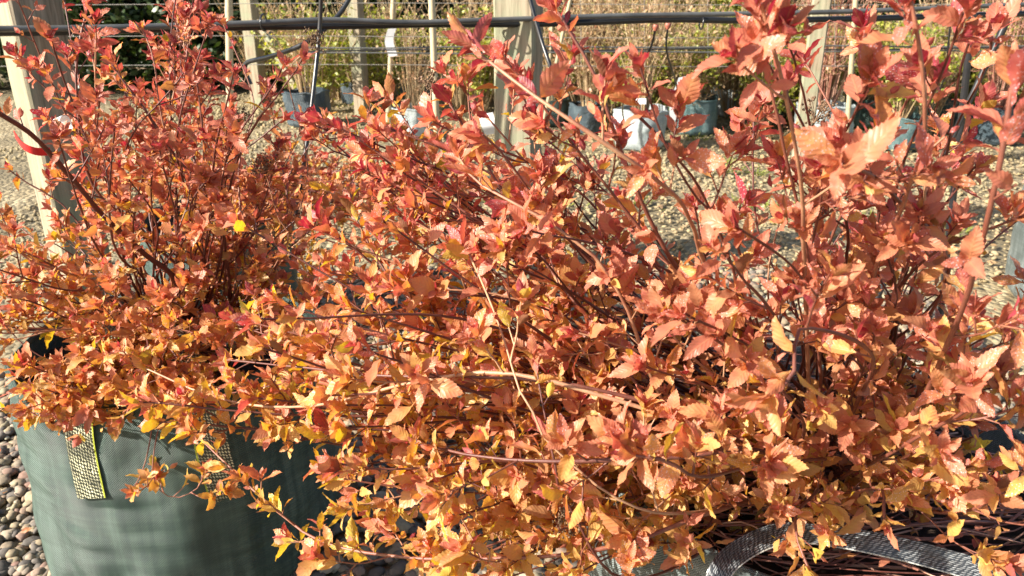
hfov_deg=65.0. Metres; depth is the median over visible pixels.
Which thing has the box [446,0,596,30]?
evergreen tree
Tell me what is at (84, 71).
evergreen tree
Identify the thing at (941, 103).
twiggy shrub
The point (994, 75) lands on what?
red stemmed shrub
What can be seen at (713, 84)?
leafy shrub
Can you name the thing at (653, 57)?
twiggy shrub
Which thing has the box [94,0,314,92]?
evergreen tree
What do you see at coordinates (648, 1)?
twiggy shrub
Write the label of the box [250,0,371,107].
leafy shrub
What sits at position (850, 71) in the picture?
bamboo cane
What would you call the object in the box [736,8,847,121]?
leafy shrub
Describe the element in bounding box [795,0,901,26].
evergreen tree
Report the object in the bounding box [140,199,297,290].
grow bag
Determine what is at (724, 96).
twiggy shrub
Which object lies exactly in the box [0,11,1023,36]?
irrigation pipe
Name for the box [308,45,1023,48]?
drip line
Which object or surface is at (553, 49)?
leafy shrub
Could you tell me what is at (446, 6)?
evergreen tree
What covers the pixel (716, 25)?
twiggy shrub
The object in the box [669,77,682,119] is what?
plant tag
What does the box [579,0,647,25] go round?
twiggy shrub
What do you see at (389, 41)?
plant tag
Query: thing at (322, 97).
plant pot
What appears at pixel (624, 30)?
leafy shrub
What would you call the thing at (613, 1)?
twiggy shrub
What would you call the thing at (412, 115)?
plant pot
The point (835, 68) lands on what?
leafy shrub
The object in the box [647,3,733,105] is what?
twiggy shrub
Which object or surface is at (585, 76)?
twiggy shrub
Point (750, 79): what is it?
leafy shrub
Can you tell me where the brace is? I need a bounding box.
[257,19,300,88]
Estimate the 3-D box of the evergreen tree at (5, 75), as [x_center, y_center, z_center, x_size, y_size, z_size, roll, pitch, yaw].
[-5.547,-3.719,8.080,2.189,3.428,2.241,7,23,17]
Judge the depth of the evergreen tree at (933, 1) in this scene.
13.34 m
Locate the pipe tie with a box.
[260,13,266,31]
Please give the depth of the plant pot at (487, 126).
3.86 m
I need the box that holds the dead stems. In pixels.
[628,351,1023,575]
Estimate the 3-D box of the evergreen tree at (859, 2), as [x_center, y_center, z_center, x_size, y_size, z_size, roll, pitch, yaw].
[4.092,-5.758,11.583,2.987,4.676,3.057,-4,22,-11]
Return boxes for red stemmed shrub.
[792,0,896,104]
[944,0,1023,45]
[960,0,1023,109]
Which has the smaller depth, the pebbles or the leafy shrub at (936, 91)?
the pebbles
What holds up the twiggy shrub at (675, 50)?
on the ground
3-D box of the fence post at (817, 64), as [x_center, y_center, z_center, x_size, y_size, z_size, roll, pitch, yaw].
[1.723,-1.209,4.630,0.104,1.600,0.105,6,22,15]
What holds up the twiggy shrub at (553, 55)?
in the plant pot at (565, 106)
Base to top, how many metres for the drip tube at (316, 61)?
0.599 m
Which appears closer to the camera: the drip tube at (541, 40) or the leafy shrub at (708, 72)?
the drip tube at (541, 40)
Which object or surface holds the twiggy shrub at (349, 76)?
in the plant pot at (347, 98)
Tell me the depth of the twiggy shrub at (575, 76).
6.45 m
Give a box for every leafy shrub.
[238,5,324,89]
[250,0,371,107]
[291,0,384,30]
[295,11,384,99]
[327,0,413,75]
[327,12,385,60]
[332,13,429,105]
[412,0,493,106]
[428,4,493,111]
[542,8,567,67]
[542,29,576,70]
[566,12,643,103]
[571,9,678,107]
[595,24,695,105]
[660,23,739,97]
[674,7,737,93]
[705,6,745,89]
[718,31,830,131]
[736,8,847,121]
[770,27,858,122]
[778,24,846,115]
[827,21,914,94]
[836,11,922,99]
[881,20,974,118]
[897,33,977,112]
[915,2,1023,119]
[955,19,1023,103]
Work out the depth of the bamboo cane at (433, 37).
4.03 m
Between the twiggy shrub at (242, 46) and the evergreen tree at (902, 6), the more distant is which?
the evergreen tree at (902, 6)
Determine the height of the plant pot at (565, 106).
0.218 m
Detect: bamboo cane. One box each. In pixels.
[386,0,395,134]
[428,0,440,152]
[543,0,571,118]
[543,27,552,155]
[845,0,858,132]
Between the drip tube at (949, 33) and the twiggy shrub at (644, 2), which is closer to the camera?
the drip tube at (949, 33)
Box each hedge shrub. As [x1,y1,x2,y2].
[587,0,678,27]
[647,0,704,36]
[677,0,747,83]
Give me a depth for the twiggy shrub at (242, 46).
7.92 m
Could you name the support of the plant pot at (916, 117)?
on the ground
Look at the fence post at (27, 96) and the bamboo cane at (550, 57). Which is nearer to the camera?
the fence post at (27, 96)
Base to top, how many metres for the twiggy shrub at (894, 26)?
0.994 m
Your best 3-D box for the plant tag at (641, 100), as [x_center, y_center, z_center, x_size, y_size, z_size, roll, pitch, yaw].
[0.713,-1.054,4.531,0.087,0.033,0.011,0,22,0]
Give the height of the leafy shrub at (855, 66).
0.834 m
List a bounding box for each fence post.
[0,0,111,302]
[239,0,267,104]
[347,0,369,115]
[493,0,542,280]
[788,0,831,183]
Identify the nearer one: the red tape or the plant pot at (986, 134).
the red tape
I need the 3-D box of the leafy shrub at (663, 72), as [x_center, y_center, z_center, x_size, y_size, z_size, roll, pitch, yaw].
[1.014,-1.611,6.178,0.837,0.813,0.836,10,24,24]
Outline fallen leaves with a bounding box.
[0,247,1017,575]
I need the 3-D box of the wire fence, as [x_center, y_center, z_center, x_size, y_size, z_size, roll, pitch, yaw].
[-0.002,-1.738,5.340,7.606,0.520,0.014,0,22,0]
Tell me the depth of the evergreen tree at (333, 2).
8.35 m
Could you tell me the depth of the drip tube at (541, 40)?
2.72 m
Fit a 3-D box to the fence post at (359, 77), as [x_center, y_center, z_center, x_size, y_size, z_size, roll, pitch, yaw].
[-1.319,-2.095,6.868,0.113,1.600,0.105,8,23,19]
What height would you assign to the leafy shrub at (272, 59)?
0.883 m
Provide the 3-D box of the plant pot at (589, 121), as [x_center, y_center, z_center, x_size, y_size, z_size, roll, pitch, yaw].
[0.589,-1.344,6.296,0.300,0.223,0.297,2,22,6]
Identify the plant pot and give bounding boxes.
[281,86,330,126]
[340,81,353,104]
[391,103,432,137]
[542,95,569,125]
[568,100,605,133]
[613,104,668,150]
[667,93,717,135]
[711,86,747,116]
[758,100,787,121]
[794,99,855,132]
[844,94,875,128]
[887,111,922,150]
[913,95,959,132]
[968,103,1023,144]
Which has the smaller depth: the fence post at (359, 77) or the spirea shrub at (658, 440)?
the spirea shrub at (658, 440)
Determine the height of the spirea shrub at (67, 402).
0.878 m
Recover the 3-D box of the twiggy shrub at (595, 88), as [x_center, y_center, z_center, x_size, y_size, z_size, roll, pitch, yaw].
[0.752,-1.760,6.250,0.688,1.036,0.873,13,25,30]
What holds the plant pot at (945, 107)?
on the ground
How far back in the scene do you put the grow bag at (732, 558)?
1.06 m
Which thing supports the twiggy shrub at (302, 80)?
on the plant pot at (322, 97)
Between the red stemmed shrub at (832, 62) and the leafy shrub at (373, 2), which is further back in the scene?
the leafy shrub at (373, 2)
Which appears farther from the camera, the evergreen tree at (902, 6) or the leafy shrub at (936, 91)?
the evergreen tree at (902, 6)
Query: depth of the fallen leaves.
1.09 m
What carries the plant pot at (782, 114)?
on the ground
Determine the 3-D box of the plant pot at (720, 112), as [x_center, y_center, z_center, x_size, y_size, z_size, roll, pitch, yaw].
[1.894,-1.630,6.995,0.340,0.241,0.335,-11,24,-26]
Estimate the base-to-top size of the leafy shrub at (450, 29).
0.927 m
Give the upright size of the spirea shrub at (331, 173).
0.614 m
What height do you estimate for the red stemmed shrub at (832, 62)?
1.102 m
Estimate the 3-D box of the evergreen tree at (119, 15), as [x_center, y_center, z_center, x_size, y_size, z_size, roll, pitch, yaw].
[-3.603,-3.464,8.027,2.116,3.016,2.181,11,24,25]
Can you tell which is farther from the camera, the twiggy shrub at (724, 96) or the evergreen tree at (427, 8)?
the evergreen tree at (427, 8)
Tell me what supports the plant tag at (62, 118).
attached to the spirea shrub at (67, 402)
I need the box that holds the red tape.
[14,131,49,155]
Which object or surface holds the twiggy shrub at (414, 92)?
on the plant pot at (412, 115)
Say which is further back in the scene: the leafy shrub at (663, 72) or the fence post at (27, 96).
the leafy shrub at (663, 72)
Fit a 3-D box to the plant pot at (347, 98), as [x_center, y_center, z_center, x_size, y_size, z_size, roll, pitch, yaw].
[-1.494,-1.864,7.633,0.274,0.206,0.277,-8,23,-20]
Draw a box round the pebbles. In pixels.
[0,265,1023,575]
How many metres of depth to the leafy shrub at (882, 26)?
6.27 m
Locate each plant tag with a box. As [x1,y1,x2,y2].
[53,115,72,139]
[385,28,397,56]
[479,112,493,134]
[636,98,645,103]
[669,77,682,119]
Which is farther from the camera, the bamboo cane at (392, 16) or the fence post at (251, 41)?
the fence post at (251, 41)
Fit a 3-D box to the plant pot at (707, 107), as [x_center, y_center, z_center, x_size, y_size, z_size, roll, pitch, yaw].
[1.403,-1.362,6.252,0.398,0.289,0.395,-19,29,-40]
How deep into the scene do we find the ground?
4.44 m
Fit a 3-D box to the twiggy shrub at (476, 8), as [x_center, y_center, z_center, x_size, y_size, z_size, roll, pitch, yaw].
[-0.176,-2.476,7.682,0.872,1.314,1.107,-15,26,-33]
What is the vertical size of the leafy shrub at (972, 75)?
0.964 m
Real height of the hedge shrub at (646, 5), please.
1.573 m
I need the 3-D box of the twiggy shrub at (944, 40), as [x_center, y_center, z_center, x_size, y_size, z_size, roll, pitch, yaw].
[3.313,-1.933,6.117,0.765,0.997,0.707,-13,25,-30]
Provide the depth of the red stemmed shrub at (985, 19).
6.34 m
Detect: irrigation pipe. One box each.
[0,2,1023,31]
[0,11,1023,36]
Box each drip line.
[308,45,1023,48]
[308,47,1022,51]
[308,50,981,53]
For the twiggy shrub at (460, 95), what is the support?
on the ground
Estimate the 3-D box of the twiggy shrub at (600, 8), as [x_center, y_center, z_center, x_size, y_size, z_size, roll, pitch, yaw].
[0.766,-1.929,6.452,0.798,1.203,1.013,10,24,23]
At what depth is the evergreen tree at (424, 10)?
9.71 m
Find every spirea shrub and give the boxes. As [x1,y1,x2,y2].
[0,0,385,510]
[118,0,1023,575]
[169,115,503,289]
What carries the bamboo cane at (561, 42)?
on the ground
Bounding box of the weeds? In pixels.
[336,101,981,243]
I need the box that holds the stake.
[225,0,233,153]
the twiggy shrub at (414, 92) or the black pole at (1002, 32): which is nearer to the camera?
the black pole at (1002, 32)
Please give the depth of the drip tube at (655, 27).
3.04 m
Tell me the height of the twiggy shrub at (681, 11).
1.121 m
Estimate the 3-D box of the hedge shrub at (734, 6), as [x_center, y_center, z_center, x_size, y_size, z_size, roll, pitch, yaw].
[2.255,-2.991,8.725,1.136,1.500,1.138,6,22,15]
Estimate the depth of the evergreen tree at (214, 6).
8.25 m
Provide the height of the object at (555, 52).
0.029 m
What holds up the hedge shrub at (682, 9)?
on the ground
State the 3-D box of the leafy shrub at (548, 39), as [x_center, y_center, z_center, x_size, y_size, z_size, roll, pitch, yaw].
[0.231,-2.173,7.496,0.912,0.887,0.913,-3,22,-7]
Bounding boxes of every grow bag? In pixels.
[4,284,342,575]
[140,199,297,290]
[583,345,1023,575]
[1005,185,1023,298]
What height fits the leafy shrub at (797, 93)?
0.802 m
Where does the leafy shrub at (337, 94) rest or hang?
on the ground
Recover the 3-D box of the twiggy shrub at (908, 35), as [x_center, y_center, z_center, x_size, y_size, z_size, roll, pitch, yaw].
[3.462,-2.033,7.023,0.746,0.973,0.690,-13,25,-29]
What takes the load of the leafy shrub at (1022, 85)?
on the ground
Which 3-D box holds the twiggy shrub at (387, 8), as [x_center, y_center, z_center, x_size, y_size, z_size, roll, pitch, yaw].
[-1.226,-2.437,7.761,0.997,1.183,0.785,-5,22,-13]
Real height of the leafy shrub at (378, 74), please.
0.826 m
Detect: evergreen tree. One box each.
[0,0,164,91]
[0,42,9,88]
[64,0,242,90]
[92,0,261,88]
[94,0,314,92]
[215,4,340,83]
[224,0,407,81]
[366,0,453,71]
[377,0,465,48]
[418,0,488,48]
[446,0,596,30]
[708,0,897,32]
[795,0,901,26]
[844,0,943,29]
[889,0,981,41]
[950,0,1022,25]
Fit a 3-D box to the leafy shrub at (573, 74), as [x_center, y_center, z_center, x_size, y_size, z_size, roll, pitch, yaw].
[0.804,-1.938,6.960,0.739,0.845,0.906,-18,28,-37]
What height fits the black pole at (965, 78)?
1.479 m
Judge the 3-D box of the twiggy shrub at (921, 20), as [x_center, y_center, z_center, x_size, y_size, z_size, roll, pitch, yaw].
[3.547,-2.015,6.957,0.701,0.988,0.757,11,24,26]
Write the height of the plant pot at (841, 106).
0.304 m
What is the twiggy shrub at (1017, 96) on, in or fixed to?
on the ground
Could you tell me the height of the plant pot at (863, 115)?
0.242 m
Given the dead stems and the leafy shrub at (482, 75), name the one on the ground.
the leafy shrub at (482, 75)
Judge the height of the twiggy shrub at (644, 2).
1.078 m
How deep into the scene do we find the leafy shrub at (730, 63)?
6.79 m
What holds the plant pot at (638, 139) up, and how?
on the ground
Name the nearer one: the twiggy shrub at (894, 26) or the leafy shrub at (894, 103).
the leafy shrub at (894, 103)
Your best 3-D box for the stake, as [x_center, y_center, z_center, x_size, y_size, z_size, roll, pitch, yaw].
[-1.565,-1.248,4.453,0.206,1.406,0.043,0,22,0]
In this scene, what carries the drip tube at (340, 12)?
attached to the irrigation pipe at (581, 22)
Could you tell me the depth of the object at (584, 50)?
4.86 m
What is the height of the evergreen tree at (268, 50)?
3.428 m
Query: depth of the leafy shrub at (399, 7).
8.03 m
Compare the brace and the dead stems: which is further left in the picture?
the brace
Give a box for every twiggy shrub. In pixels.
[214,0,288,77]
[254,0,344,92]
[312,0,381,82]
[332,0,427,75]
[375,2,451,108]
[407,0,492,109]
[454,0,493,98]
[542,0,595,100]
[544,0,643,108]
[545,0,630,100]
[548,0,634,105]
[564,0,671,128]
[565,0,640,51]
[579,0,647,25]
[592,0,700,110]
[601,0,685,38]
[601,0,697,103]
[622,0,724,127]
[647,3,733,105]
[659,0,710,74]
[665,0,738,83]
[682,0,797,119]
[791,0,842,38]
[873,12,920,41]
[875,0,943,109]
[885,0,948,38]
[903,0,1019,98]
[908,1,985,134]
[1009,7,1023,104]
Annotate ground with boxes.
[0,0,1023,575]
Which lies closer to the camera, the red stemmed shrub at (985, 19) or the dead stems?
the dead stems
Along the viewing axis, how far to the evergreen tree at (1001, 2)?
12.05 m
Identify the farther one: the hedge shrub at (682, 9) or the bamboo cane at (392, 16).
the hedge shrub at (682, 9)
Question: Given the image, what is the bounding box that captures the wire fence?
[0,0,950,66]
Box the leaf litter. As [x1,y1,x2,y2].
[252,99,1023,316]
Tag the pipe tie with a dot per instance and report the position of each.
(262, 29)
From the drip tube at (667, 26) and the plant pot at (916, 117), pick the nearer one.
the drip tube at (667, 26)
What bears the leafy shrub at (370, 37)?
on the ground
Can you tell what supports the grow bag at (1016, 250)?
on the ground
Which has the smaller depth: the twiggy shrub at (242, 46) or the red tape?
the red tape
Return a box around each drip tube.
[243,0,350,84]
[294,0,322,213]
[528,0,551,66]
[622,24,658,119]
[665,23,684,163]
[927,26,950,118]
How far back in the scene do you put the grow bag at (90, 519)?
1.44 m
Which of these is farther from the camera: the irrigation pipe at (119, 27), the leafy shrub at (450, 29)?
the leafy shrub at (450, 29)
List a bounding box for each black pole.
[875,22,1009,297]
[937,13,976,315]
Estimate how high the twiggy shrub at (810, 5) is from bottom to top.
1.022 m

